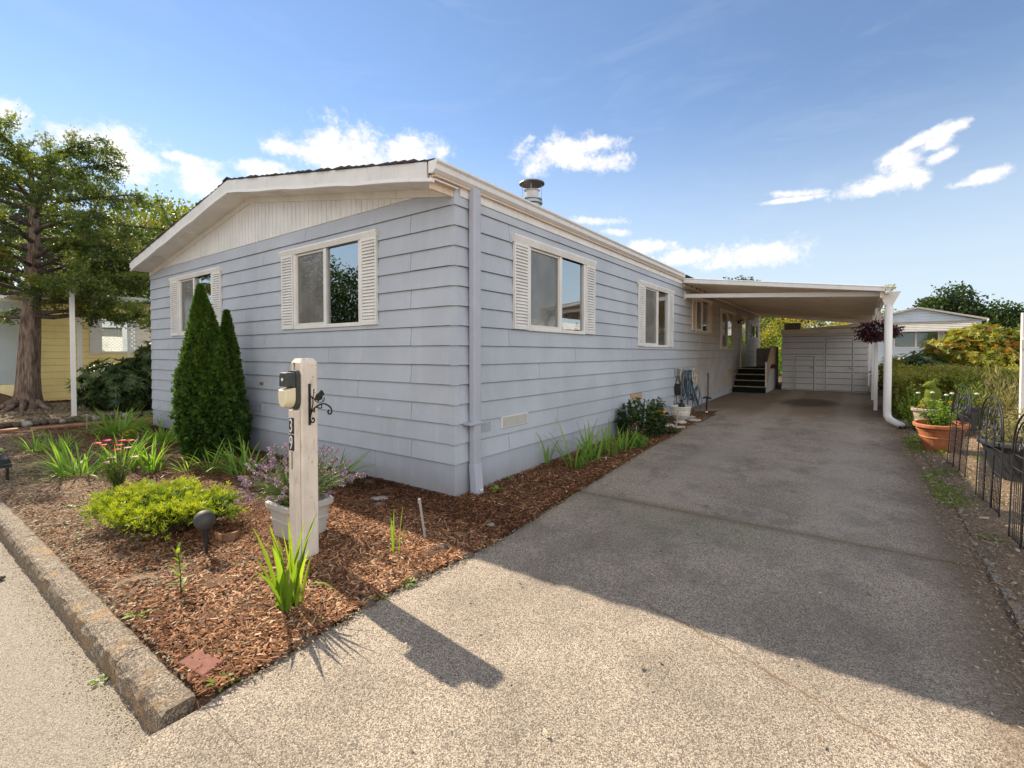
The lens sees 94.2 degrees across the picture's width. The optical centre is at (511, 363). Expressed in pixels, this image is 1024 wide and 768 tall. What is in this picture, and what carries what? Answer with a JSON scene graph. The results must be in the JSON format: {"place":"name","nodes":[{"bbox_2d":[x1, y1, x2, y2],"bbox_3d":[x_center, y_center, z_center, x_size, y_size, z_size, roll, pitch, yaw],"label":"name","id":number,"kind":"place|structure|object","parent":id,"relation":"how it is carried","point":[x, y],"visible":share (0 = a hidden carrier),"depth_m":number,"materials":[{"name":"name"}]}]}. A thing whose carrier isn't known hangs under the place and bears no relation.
{"place":"outdoors","nodes":[
{"label":"outdoors","id":0,"kind":"place"},
{"bbox_2d":[0,539,151,767],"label":"road","id":1,"kind":"structure","parent":0,"point":[35,732],"depth_m":2.20,"materials":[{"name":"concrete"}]},
{"bbox_2d":[0,421,535,695],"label":"front bed ground","id":2,"kind":"structure","parent":0,"point":[162,660],"depth_m":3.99,"materials":[{"name":"wood"}]},
{"bbox_2d":[0,454,15,484],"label":"spot light","id":3,"kind":"object","parent":2,"relation":"on","point":[4,459],"visible":0.91,"depth_m":5.42,"materials":[{"name":"black metal"}]},
{"bbox_2d":[1,427,69,452],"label":"iris clump","id":4,"kind":"object","parent":2,"relation":"on","point":[35,445],"visible":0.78,"depth_m":7.12,"materials":[{"name":"plant"}]},
{"bbox_2d":[29,429,91,451],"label":"iris clump","id":5,"kind":"object","parent":2,"relation":"on","point":[59,445],"visible":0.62,"depth_m":7.09,"materials":[{"name":"plant"}]},
{"bbox_2d":[5,430,130,483],"bbox_3d":[-5.219,1.108,5.696,1.171,0.590,1.203,1,1,36],"label":"iris clump","id":6,"kind":"object","parent":2,"relation":"on","point":[60,469],"visible":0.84,"depth_m":5.66,"materials":[{"name":"plant"}]},
{"bbox_2d":[93,439,137,485],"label":"painted daisy","id":7,"kind":"object","parent":2,"relation":"on","point":[114,475],"visible":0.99,"depth_m":5.22,"materials":[{"name":"green plant"}]},
{"bbox_2d":[67,403,170,437],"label":"iris clump","id":8,"kind":"object","parent":2,"relation":"on","point":[116,428],"visible":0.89,"depth_m":8.58,"materials":[{"name":"plant"}]},
{"bbox_2d":[92,429,153,471],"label":"iris clump","id":9,"kind":"object","parent":2,"relation":"on","point":[135,461],"visible":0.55,"depth_m":5.93,"materials":[{"name":"plant"}]},
{"bbox_2d":[120,429,142,444],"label":"yellow flower plant","id":10,"kind":"object","parent":2,"relation":"on","point":[130,432],"visible":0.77,"depth_m":7.53,"materials":[{"name":"green plant"}]},
{"bbox_2d":[120,418,178,447],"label":"iris clump","id":11,"kind":"object","parent":2,"relation":"on","point":[160,435],"visible":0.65,"depth_m":7.57,"materials":[{"name":"plant"}]},
{"bbox_2d":[126,434,176,472],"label":"iris clump","id":12,"kind":"object","parent":2,"relation":"on","point":[150,465],"visible":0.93,"depth_m":5.79,"materials":[{"name":"plant"}]},
{"bbox_2d":[69,475,249,539],"bbox_3d":[-2.983,1.184,4.038,1.620,0.330,1.088,1,1,36],"label":"juniper","id":13,"kind":"object","parent":2,"relation":"on","point":[140,504],"visible":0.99,"depth_m":3.89,"materials":[{"name":"plant"}]},
{"bbox_2d":[166,542,194,593],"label":"lily seedling","id":14,"kind":"object","parent":2,"relation":"on","point":[178,559],"visible":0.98,"depth_m":2.88,"materials":[{"name":"green plant"}]},
{"bbox_2d":[159,445,201,477],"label":"iris clump","id":15,"kind":"object","parent":2,"relation":"on","point":[186,470],"visible":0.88,"depth_m":5.85,"materials":[{"name":"plant"}]},
{"bbox_2d":[179,650,222,677],"bbox_3d":[-1.442,1.406,2.206,0.204,0.056,0.104,1,1,27],"label":"broken brick","id":16,"kind":"object","parent":2,"relation":"on","point":[206,660],"visible":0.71,"depth_m":2.20,"materials":[{"name":"brick"}]},
{"bbox_2d":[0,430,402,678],"bbox_3d":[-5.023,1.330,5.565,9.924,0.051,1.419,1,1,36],"label":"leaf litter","id":17,"kind":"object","parent":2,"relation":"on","point":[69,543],"visible":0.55,"depth_m":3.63,"materials":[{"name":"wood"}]},
{"bbox_2d":[193,510,215,553],"bbox_3d":[-2.208,1.249,3.474,0.143,0.390,0.239,0,1,4],"label":"spot lamp","id":18,"kind":"object","parent":2,"relation":"on","point":[204,521],"visible":0.98,"depth_m":3.39,"materials":[{"name":"black metal"}]},
{"bbox_2d":[180,437,234,473],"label":"iris clump","id":19,"kind":"object","parent":2,"relation":"on","point":[207,468],"visible":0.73,"depth_m":5.79,"materials":[{"name":"plant"}]},
{"bbox_2d":[167,283,248,460],"bbox_3d":[-4.269,0.122,6.683,0.927,2.514,0.989,1,1,36],"label":"arborvitae","id":20,"kind":"object","parent":2,"relation":"on","point":[207,404],"visible":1,"depth_m":6.47,"materials":[{"name":"green plant"}]},
{"bbox_2d":[214,530,240,543],"bbox_3d":[-2.231,1.354,3.745,0.264,0.108,0.202,1,1,36],"label":"chunk","id":21,"kind":"object","parent":2,"relation":"on","point":[230,536],"visible":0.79,"depth_m":3.67,"materials":[{"name":"brown wood"}]},
{"bbox_2d":[219,308,253,450],"bbox_3d":[-4.233,0.273,7.041,0.656,2.193,0.646,1,1,36],"label":"arborvitae","id":22,"kind":"object","parent":2,"relation":"on","point":[227,328],"visible":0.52,"depth_m":7.02,"materials":[{"name":"green plant"}]},
{"bbox_2d":[190,430,286,478],"bbox_3d":[-3.309,1.114,5.775,1.057,0.582,1.219,1,1,36],"label":"iris clump","id":23,"kind":"object","parent":2,"relation":"on","point":[233,466],"visible":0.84,"depth_m":5.75,"materials":[{"name":"plant"}]},
{"bbox_2d":[252,513,337,611],"bbox_3d":[-1.272,1.156,2.754,0.406,0.526,0.594,-1,1,-30],"label":"gladiolus clump","id":24,"kind":"object","parent":2,"relation":"on","point":[283,589],"visible":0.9,"depth_m":2.69,"materials":[{"name":"plant"}]},
{"bbox_2d":[265,492,333,540],"bbox_3d":[-1.702,1.234,3.819,0.410,0.305,0.410,1,1,36],"label":"square planter","id":25,"kind":"object","parent":2,"relation":"on","point":[279,517],"visible":0.42,"depth_m":3.73,"materials":[{"name":"plastic"}]},
{"bbox_2d":[233,440,365,506],"bbox_3d":[-1.738,0.878,3.813,0.976,0.549,0.976,1,1,36],"label":"lavender plant","id":26,"kind":"object","parent":25,"relation":"in","point":[279,487],"visible":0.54,"depth_m":3.74,"materials":[{"name":"purple plant"}]},
{"bbox_2d":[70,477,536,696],"bbox_3d":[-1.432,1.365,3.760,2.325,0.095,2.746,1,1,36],"label":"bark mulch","id":27,"kind":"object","parent":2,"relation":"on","point":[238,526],"visible":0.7,"depth_m":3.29,"materials":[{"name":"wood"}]},
{"bbox_2d":[205,667,241,691],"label":"weed","id":28,"kind":"object","parent":27,"relation":"on","point":[222,675],"visible":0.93,"depth_m":2.10,"materials":[{"name":"green plant"}]},
{"bbox_2d":[389,507,405,553],"bbox_3d":[-0.819,1.215,3.431,0.148,0.368,0.070,-1,2,-38],"label":"gladiolus sprout","id":29,"kind":"object","parent":27,"relation":"on","point":[392,537],"visible":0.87,"depth_m":3.42,"materials":[{"name":"plant"}]},
{"bbox_2d":[289,358,318,560],"bbox_3d":[-1.486,0.705,3.371,0.133,1.482,0.180,1,1,36],"label":"number post","id":30,"kind":"object","parent":2,"relation":"on","point":[303,466],"visible":0.96,"depth_m":3.32,"materials":[{"name":"paint"}]},
{"bbox_2d":[278,370,300,410],"bbox_3d":[-1.542,0.189,3.287,0.128,0.283,0.102,1,1,36],"label":"post lamp","id":31,"kind":"object","parent":30,"relation":"attached to","point":[289,395],"visible":1,"depth_m":3.26,"materials":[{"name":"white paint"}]},
{"bbox_2d":[308,384,331,424],"bbox_3d":[-1.313,0.288,3.261,0.272,0.290,0.016,1,1,36],"label":"bird bracket","id":32,"kind":"object","parent":30,"relation":"attached to","point":[319,396],"visible":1,"depth_m":3.31,"materials":[{"name":"metal"}]},
{"bbox_2d":[318,447,372,488],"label":"plant","id":33,"kind":"object","parent":2,"relation":"on","point":[350,466],"visible":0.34,"depth_m":5.15,"materials":[{"name":"plant"}]},
{"bbox_2d":[0,363,1023,767],"bbox_3d":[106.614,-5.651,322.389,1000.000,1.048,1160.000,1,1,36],"label":"ground","id":34,"kind":"structure","parent":0,"point":[204,699],"depth_m":4.09,"materials":[{"name":"soil"}]},
{"bbox_2d":[0,401,123,423],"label":"leaf litter","id":35,"kind":"object","parent":34,"relation":"on","point":[58,409],"visible":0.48,"depth_m":11.39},
{"bbox_2d":[30,421,101,429],"bbox_3d":[-8.836,1.255,9.474,0.200,0.085,1.058,1,2,38],"label":"timber edging","id":36,"kind":"object","parent":34,"relation":"on","point":[55,426],"visible":0.27,"depth_m":9.34,"materials":[{"name":"wood"}]},
{"bbox_2d":[68,288,76,415],"bbox_3d":[-10.119,-0.244,10.962,0.110,3.000,0.110,1,1,36],"label":"garden pole","id":37,"kind":"object","parent":34,"relation":"on","point":[72,353],"visible":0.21,"depth_m":10.94,"materials":[{"name":"white paint"}]},
{"bbox_2d":[0,155,149,297],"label":"leafy tree","id":38,"kind":"object","parent":34,"relation":"on","point":[23,213],"visible":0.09,"depth_m":23.34,"materials":[{"name":"green plant"}]},
{"bbox_2d":[0,290,150,400],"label":"yellow house","id":39,"kind":"structure","parent":34,"relation":"on","point":[107,339],"depth_m":14.36,"materials":[{"name":"paint"}]},
{"bbox_2d":[99,318,137,352],"bbox_3d":[-12.901,-0.960,15.565,0.350,1.400,1.000,1,1,36],"label":"window frame","id":40,"kind":"structure","parent":39,"relation":"in","point":[112,339],"depth_m":15.56,"materials":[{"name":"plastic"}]},
{"bbox_2d":[0,104,171,411],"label":"conifer","id":41,"kind":"object","parent":34,"relation":"on","point":[87,281],"visible":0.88,"depth_m":11.91,"materials":[{"name":"green plant"}]},
{"bbox_2d":[0,499,194,734],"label":"kerb","id":42,"kind":"structure","parent":34,"relation":"on","point":[154,693],"depth_m":2.49,"materials":[{"name":"concrete"}]},
{"bbox_2d":[64,337,151,411],"bbox_3d":[-10.234,0.276,12.700,3.328,2.156,2.688,1,1,36],"label":"rhododendron","id":43,"kind":"object","parent":34,"relation":"on","point":[125,384],"visible":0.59,"depth_m":11.87,"materials":[{"name":"green plant"}]},
{"bbox_2d":[94,175,196,297],"bbox_3d":[-15.590,-3.853,24.284,8.227,9.789,9.120,1,1,36],"label":"leafy tree","id":44,"kind":"object","parent":34,"relation":"on","point":[176,215],"visible":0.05,"depth_m":21.48,"materials":[{"name":"green plant"}]},
{"bbox_2d":[128,158,759,498],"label":"manufactured house","id":45,"kind":"structure","parent":34,"relation":"on","point":[450,329],"depth_m":6.01,"materials":[{"name":"paint"}]},
{"bbox_2d":[168,266,221,335],"bbox_3d":[-5.556,-1.044,8.361,2.120,1.080,0.116,1,1,36],"label":"window frame","id":46,"kind":"structure","parent":45,"relation":"in","point":[187,283],"depth_m":8.56,"materials":[{"name":"white paint"}]},
{"bbox_2d":[279,229,378,328],"bbox_3d":[-2.354,-0.996,6.036,2.085,1.080,0.116,1,1,36],"label":"window frame","id":47,"kind":"structure","parent":45,"relation":"in","point":[326,281],"depth_m":6.00,"materials":[{"name":"white paint"}]},
{"bbox_2d":[512,233,596,334],"bbox_3d":[0.615,-0.968,6.379,0.116,1.110,2.130,1,1,36],"label":"window frame","id":48,"kind":"structure","parent":45,"relation":"in","point":[557,277],"depth_m":6.34,"materials":[{"name":"white paint"}]},
{"bbox_2d":[637,279,674,346],"bbox_3d":[2.869,-0.935,9.483,0.116,1.215,2.040,1,1,36],"label":"window frame","id":49,"kind":"structure","parent":45,"relation":"in","point":[656,297],"depth_m":9.48,"materials":[{"name":"white paint"}]},
{"bbox_2d":[678,368,701,412],"bbox_3d":[4.116,0.603,10.802,0.497,1.033,0.773,1,1,36],"label":"hose reel","id":50,"kind":"object","parent":45,"relation":"attached to","point":[688,377],"visible":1,"depth_m":10.58,"materials":[{"name":"blue plastic"}]},
{"bbox_2d":[694,298,712,332],"bbox_3d":[4.877,-1.238,12.240,0.116,0.865,1.910,1,1,36],"label":"window frame","id":51,"kind":"structure","parent":45,"relation":"in","point":[702,304],"depth_m":12.24,"materials":[{"name":"beige paint"}]},
{"bbox_2d":[719,308,735,349],"bbox_3d":[6.608,-1.028,14.628,0.116,1.185,1.980,1,1,36],"label":"window frame","id":52,"kind":"structure","parent":45,"relation":"in","point":[728,316],"depth_m":14.62,"materials":[{"name":"beige paint"}]},
{"bbox_2d":[742,316,746,366],"bbox_3d":[8.162,-0.764,16.706,0.070,1.780,0.940,1,1,36],"label":"door","id":53,"kind":"structure","parent":45,"relation":"in","point":[744,326],"depth_m":16.81,"materials":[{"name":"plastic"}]},
{"bbox_2d":[769,333,782,373],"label":"yellow bush","id":54,"kind":"object","parent":34,"relation":"on","point":[780,365],"visible":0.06,"depth_m":20.89,"materials":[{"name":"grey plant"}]},
{"bbox_2d":[760,318,815,375],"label":"lilac bush","id":55,"kind":"object","parent":34,"relation":"on","point":[768,339],"visible":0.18,"depth_m":22.71,"materials":[{"name":"green plant"}]},
{"bbox_2d":[764,317,826,344],"bbox_3d":[19.156,-2.086,31.468,4.877,5.414,4.734,1,1,36],"label":"leafy tree","id":56,"kind":"object","parent":34,"relation":"on","point":[821,323],"visible":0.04,"depth_m":31.11,"materials":[{"name":"green plant"}]},
{"bbox_2d":[878,355,906,385],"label":"boxwood","id":57,"kind":"object","parent":34,"relation":"on","point":[893,362],"visible":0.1,"depth_m":12.64,"materials":[{"name":"green plant"}]},
{"bbox_2d":[868,353,960,394],"bbox_3d":[11.685,0.376,13.493,2.168,1.383,2.169,0,1,-7],"label":"rhododendron","id":58,"kind":"object","parent":34,"relation":"on","point":[918,359],"visible":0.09,"depth_m":13.32,"materials":[{"name":"green plant"}]},
{"bbox_2d":[849,307,1006,362],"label":"pale blue house","id":59,"kind":"structure","parent":34,"relation":"on","point":[922,324],"depth_m":34.46,"materials":[{"name":"white paint"}]},
{"bbox_2d":[894,331,938,347],"bbox_3d":[29.547,-1.763,34.804,2.520,1.200,0.150,1,1,36],"label":"window frame","id":60,"kind":"structure","parent":59,"relation":"in","point":[911,339],"depth_m":34.90,"materials":[{"name":"white paint"}]},
{"bbox_2d":[899,281,998,324],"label":"leafy tree","id":61,"kind":"object","parent":34,"relation":"on","point":[954,301],"visible":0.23,"depth_m":44.17,"materials":[{"name":"green plant"}]},
{"bbox_2d":[891,362,1019,426],"bbox_3d":[9.320,0.618,9.911,2.304,1.281,3.164,1,1,36],"label":"hedge","id":62,"kind":"object","parent":34,"relation":"on","point":[948,376],"visible":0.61,"depth_m":9.30,"materials":[{"name":"green plant"}]},
{"bbox_2d":[898,321,1020,367],"bbox_3d":[13.247,-0.085,13.613,3.466,2.252,3.040,1,1,36],"label":"photinia shrub","id":63,"kind":"object","parent":34,"relation":"on","point":[979,345],"visible":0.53,"depth_m":13.08,"materials":[{"name":"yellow plant"}]},
{"bbox_2d":[968,535,1023,629],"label":"edging stones","id":64,"kind":"object","parent":34,"relation":"on","point":[1007,595],"visible":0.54,"depth_m":2.87,"materials":[{"name":"stone"}]},
{"bbox_2d":[971,297,1023,328],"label":"leafy tree","id":65,"kind":"object","parent":34,"relation":"on","point":[1009,316],"visible":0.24,"depth_m":40.72,"materials":[{"name":"green plant"}]},
{"bbox_2d":[0,0,1023,327],"label":"sky","id":66,"kind":"structure","parent":0,"point":[849,142],"materials":[{"name":"blue"}]},
{"bbox_2d":[106,381,1023,767],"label":"driveway","id":67,"kind":"structure","parent":0,"point":[564,639],"depth_m":2.42,"materials":[{"name":"concrete"}]},
{"bbox_2d":[267,651,289,665],"bbox_3d":[-1.132,1.418,2.291,0.124,0.062,0.086,0,1,-12],"label":"stone","id":68,"kind":"object","parent":67,"relation":"on","point":[281,658],"visible":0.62,"depth_m":2.26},
{"bbox_2d":[290,633,318,651],"bbox_3d":[-1.065,1.416,2.405,0.129,0.082,0.139,0,1,3],"label":"stone","id":69,"kind":"object","parent":67,"relation":"on","point":[301,646],"visible":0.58,"depth_m":2.38,"materials":[{"name":"stone"}]},
{"bbox_2d":[356,595,376,609],"bbox_3d":[-0.858,1.411,2.787,0.134,0.078,0.133,1,2,44],"label":"stone","id":70,"kind":"object","parent":67,"relation":"on","point":[369,604],"visible":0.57,"depth_m":2.76,"materials":[{"name":"stone"}]},
{"bbox_2d":[229,416,1023,738],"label":"edge debris","id":71,"kind":"object","parent":67,"relation":"on","point":[1015,664],"visible":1,"depth_m":3.00,"materials":[{"name":"brown plant"}]},
{"bbox_2d":[342,416,1018,767],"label":"drive specks","id":72,"kind":"object","parent":67,"relation":"on","point":[545,731],"visible":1,"depth_m":2.70,"materials":[{"name":"grey stone"}]},
{"bbox_2d":[733,346,778,392],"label":"entry steps","id":73,"kind":"structure","parent":67,"relation":"on","point":[761,376],"depth_m":15.48,"materials":[{"name":"wood"}]},
{"bbox_2d":[683,278,909,429],"bbox_3d":[8.604,-0.474,13.961,4.032,3.056,10.930,1,1,36],"label":"carport","id":74,"kind":"object","parent":67,"relation":"on","point":[845,303],"visible":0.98,"depth_m":10.72,"materials":[{"name":"beige metal"}]},
{"bbox_2d":[851,309,905,344],"bbox_3d":[7.789,-0.775,10.162,0.955,0.788,0.893,1,1,36],"label":"hanging basket","id":75,"kind":"object","parent":74,"relation":"hanging from","point":[867,334],"visible":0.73,"depth_m":10.10,"materials":[{"name":"plant"}]},
{"bbox_2d":[780,324,868,392],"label":"shed","id":76,"kind":"structure","parent":67,"relation":"on","point":[831,358],"depth_m":15.20,"materials":[{"name":"paint"}]},
{"bbox_2d":[795,357,813,390],"bbox_3d":[9.531,0.326,15.521,0.510,1.090,0.085,1,1,36],"label":"shed door","id":77,"kind":"structure","parent":76,"relation":"in","point":[804,366],"depth_m":15.52,"materials":[{"name":"paint"}]},
{"bbox_2d":[825,338,851,391],"bbox_3d":[10.277,0.050,14.973,0.685,1.665,0.085,1,1,36],"label":"shed door","id":78,"kind":"structure","parent":76,"relation":"in","point":[838,372],"depth_m":14.97,"materials":[{"name":"paint"}]},
{"bbox_2d":[457,411,715,514],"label":"side bed ground","id":79,"kind":"structure","parent":0,"point":[619,464],"depth_m":5.56,"materials":[{"name":"wood"}]},
{"bbox_2d":[546,419,617,468],"bbox_3d":[0.768,0.990,5.976,0.978,0.666,1.011,1,1,36],"label":"gladiolus","id":80,"kind":"object","parent":79,"relation":"on","point":[580,462],"visible":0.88,"depth_m":5.88,"materials":[{"name":"plant"}]},
{"bbox_2d":[562,421,617,459],"bbox_3d":[1.028,1.030,6.351,0.731,0.568,0.945,1,1,36],"label":"gladiolus","id":81,"kind":"object","parent":79,"relation":"on","point":[591,447],"visible":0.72,"depth_m":6.32,"materials":[{"name":"plant"}]},
{"bbox_2d":[585,419,624,455],"bbox_3d":[1.371,1.013,6.696,0.664,0.568,0.482,1,1,36],"label":"gladiolus","id":82,"kind":"object","parent":79,"relation":"on","point":[614,449],"visible":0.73,"depth_m":6.54,"materials":[{"name":"plant"}]},
{"bbox_2d":[601,424,643,450],"bbox_3d":[1.598,1.067,6.933,0.747,0.431,0.663,1,1,36],"label":"gladiolus","id":83,"kind":"object","parent":79,"relation":"on","point":[620,444],"visible":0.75,"depth_m":6.80,"materials":[{"name":"plant"}]},
{"bbox_2d":[623,431,649,448],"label":"fern clump","id":84,"kind":"object","parent":79,"relation":"on","point":[637,444],"visible":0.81,"depth_m":6.97,"materials":[{"name":"green plant"}]},
{"bbox_2d":[614,397,670,437],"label":"camellia bush","id":85,"kind":"object","parent":79,"relation":"on","point":[653,418],"visible":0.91,"depth_m":7.76,"materials":[{"name":"green plant"}]},
{"bbox_2d":[670,405,690,423],"bbox_3d":[3.268,0.986,9.234,0.397,0.325,0.397,1,1,36],"label":"white urn","id":86,"kind":"object","parent":79,"relation":"on","point":[683,414],"visible":0.94,"depth_m":9.11,"materials":[{"name":"ceramic"}]},
{"bbox_2d":[784,323,800,329],"bbox_3d":[9.804,-1.278,16.603,0.480,0.253,0.420,1,1,36],"label":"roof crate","id":87,"kind":"object","parent":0,"point":[792,326],"visible":0.86,"depth_m":16.44,"materials":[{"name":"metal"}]},
{"bbox_2d":[909,425,1023,609],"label":"bed ground","id":88,"kind":"structure","parent":0,"point":[1011,563],"depth_m":4.13,"materials":[{"name":"soil"}]},
{"bbox_2d":[896,384,924,430],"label":"daisy stems","id":89,"kind":"object","parent":88,"relation":"on","point":[911,413],"visible":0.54,"depth_m":8.20,"materials":[{"name":"green plant"}]},
{"bbox_2d":[911,406,950,431],"bbox_3d":[6.994,0.959,7.948,0.517,0.430,0.517,1,1,36],"label":"faded pot","id":90,"kind":"object","parent":88,"relation":"on","point":[916,414],"visible":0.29,"depth_m":7.92,"materials":[{"name":"ceramic"}]},
{"bbox_2d":[916,378,944,409],"bbox_3d":[7.002,0.519,7.936,0.383,0.570,0.280,0,1,16],"label":"topiary rabbit","id":91,"kind":"object","parent":90,"relation":"in","point":[930,386],"visible":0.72,"depth_m":7.88},
{"bbox_2d":[912,419,970,452],"bbox_3d":[6.029,1.028,6.684,0.607,0.400,0.607,-2,3,36],"label":"terracotta pot","id":92,"kind":"object","parent":88,"relation":"on","point":[934,437],"visible":0.72,"depth_m":6.56,"materials":[{"name":"ceramic"}]},
{"bbox_2d":[916,391,978,425],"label":"button flower plant","id":93,"kind":"object","parent":92,"relation":"on","point":[936,419],"visible":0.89,"depth_m":6.65,"materials":[{"name":"green plant"}]},
{"bbox_2d":[947,385,971,477],"bbox_3d":[5.285,0.794,5.622,0.018,1.087,0.774,4,3,31],"label":"wire trellis","id":94,"kind":"object","parent":88,"relation":"on","point":[954,444],"visible":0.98,"depth_m":5.60,"materials":[{"name":"black metal"}]},
{"bbox_2d":[902,434,1016,542],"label":"edge grass","id":95,"kind":"structure","parent":88,"relation":"on","point":[929,478],"depth_m":4.98,"materials":[{"name":"green plant"}]},
{"bbox_2d":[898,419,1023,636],"bbox_3d":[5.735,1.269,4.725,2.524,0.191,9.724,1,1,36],"label":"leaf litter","id":96,"kind":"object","parent":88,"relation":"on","point":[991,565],"visible":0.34,"depth_m":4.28,"materials":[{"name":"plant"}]},
{"bbox_2d":[954,405,980,430],"bbox_3d":[7.274,0.872,7.618,0.338,0.380,0.338,1,1,36],"label":"dark pot","id":97,"kind":"object","parent":88,"relation":"on","point":[975,415],"visible":0.37,"depth_m":7.49,"materials":[{"name":"black plastic"}]},
{"bbox_2d":[942,374,1000,423],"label":"ornamental grass","id":98,"kind":"object","parent":88,"relation":"on","point":[949,397],"depth_m":7.82,"materials":[{"name":"green plant"}]},
{"bbox_2d":[960,361,1018,430],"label":"ornamental grass","id":99,"kind":"object","parent":88,"relation":"on","point":[1002,398],"depth_m":7.55,"materials":[{"name":"plant"}]},
{"bbox_2d":[975,396,1004,517],"bbox_3d":[4.398,0.845,4.380,0.020,1.087,0.774,3,2,34],"label":"wire trellis","id":100,"kind":"object","parent":88,"relation":"on","point":[984,476],"visible":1,"depth_m":4.35,"materials":[{"name":"black metal"}]},
{"bbox_2d":[976,435,1023,482],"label":"black tub","id":101,"kind":"object","parent":88,"relation":"on","point":[1017,464],"visible":0.57,"depth_m":5.15,"materials":[{"name":"plastic"}]},
{"bbox_2d":[976,406,1023,445],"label":"dry tub plant","id":102,"kind":"object","parent":101,"relation":"on","point":[1010,427],"visible":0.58,"depth_m":5.29,"materials":[{"name":"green plant"}]},
{"bbox_2d":[986,370,1019,434],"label":"ornamental grass","id":103,"kind":"object","parent":88,"relation":"on","point":[1016,399],"depth_m":7.58,"materials":[{"name":"plant"}]},
{"bbox_2d":[1008,414,1023,549],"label":"wire trellis","id":104,"kind":"object","parent":88,"relation":"on","point":[1017,497],"visible":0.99,"depth_m":3.57,"materials":[{"name":"black metal"}]},
{"bbox_2d":[1019,313,1023,435],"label":"neighbour post","id":105,"kind":"object","parent":88,"relation":"on","point":[1021,393],"visible":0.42,"depth_m":7.01,"materials":[{"name":"white"}]},
{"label":"garden path","id":106,"kind":"structure","parent":0,"visible":0},
{"bbox_2d":[41,292,150,406],"bbox_3d":[-10.975,-0.342,14.444,1.200,3.050,4.970,1,1,36],"label":"patio cover","id":107,"kind":"object","parent":106,"relation":"on","point":[79,339],"visible":0.08,"depth_m":12.77,"materials":[{"name":"white paint"}]},
{"bbox_2d":[127,320,150,357],"bbox_3d":[-10.540,-0.088,14.053,0.030,2.320,1.300,1,1,36],"label":"lattice screen","id":108,"kind":"object","parent":106,"relation":"on","point":[129,340],"visible":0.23,"depth_m":13.65,"materials":[{"name":"white wood"}]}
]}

